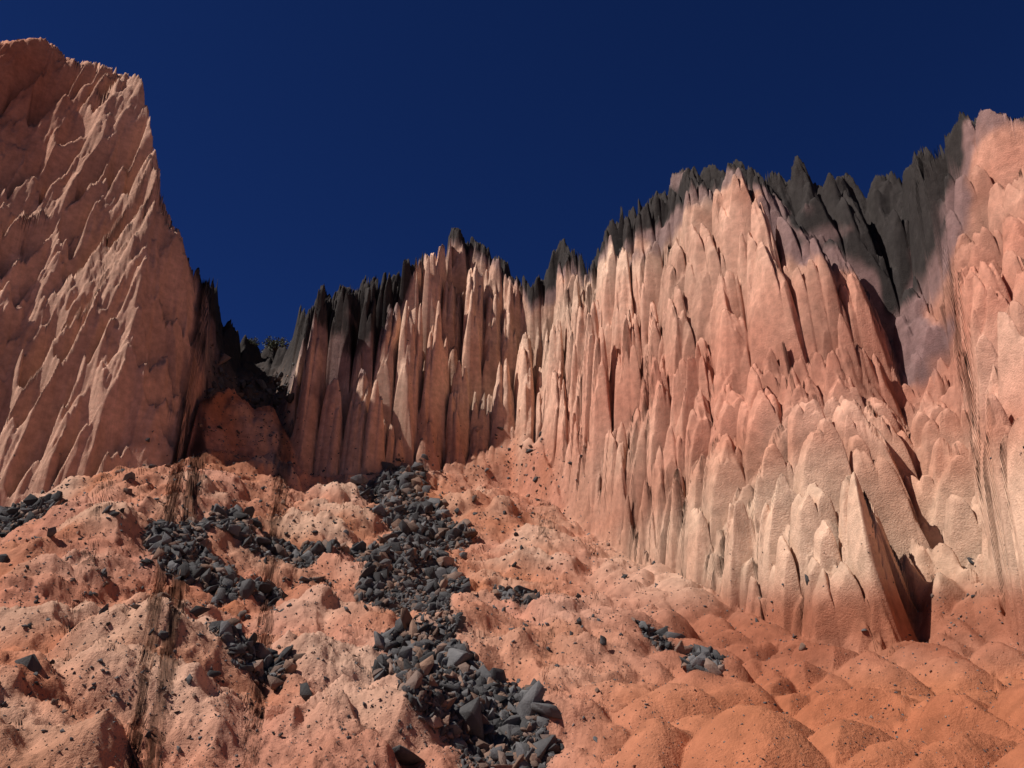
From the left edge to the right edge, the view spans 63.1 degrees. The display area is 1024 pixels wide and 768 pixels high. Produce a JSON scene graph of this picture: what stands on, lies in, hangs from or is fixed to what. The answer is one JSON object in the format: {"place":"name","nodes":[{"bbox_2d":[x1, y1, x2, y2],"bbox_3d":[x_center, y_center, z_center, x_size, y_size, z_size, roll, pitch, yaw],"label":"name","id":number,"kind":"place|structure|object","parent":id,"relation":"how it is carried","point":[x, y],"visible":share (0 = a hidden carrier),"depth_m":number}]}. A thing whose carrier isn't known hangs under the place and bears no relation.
{"place":"outdoors","nodes":[
{"label":"outdoors","id":0,"kind":"place"},
{"bbox_2d":[0,37,1023,767],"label":"canyon terrain","id":1,"kind":"structure","parent":0,"point":[738,377],"depth_m":10.11},
{"bbox_2d":[247,336,260,347],"bbox_3d":[-6.355,-1.023,20.300,0.447,0.297,0.411,17,-27,-35],"label":"shrub","id":2,"kind":"object","parent":1,"relation":"on","point":[254,343],"visible":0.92,"depth_m":20.26},
{"bbox_2d":[260,335,289,352],"bbox_3d":[-5.819,-0.949,20.641,0.698,0.435,0.964,12,-25,-28],"label":"shrub","id":3,"kind":"object","parent":1,"relation":"on","point":[281,342],"visible":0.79,"depth_m":20.47},
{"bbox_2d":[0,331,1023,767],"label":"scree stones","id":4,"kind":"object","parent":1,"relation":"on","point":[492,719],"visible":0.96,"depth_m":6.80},
{"bbox_2d":[0,0,1023,352],"label":"sky","id":5,"kind":"structure","parent":0,"point":[301,146]}
]}

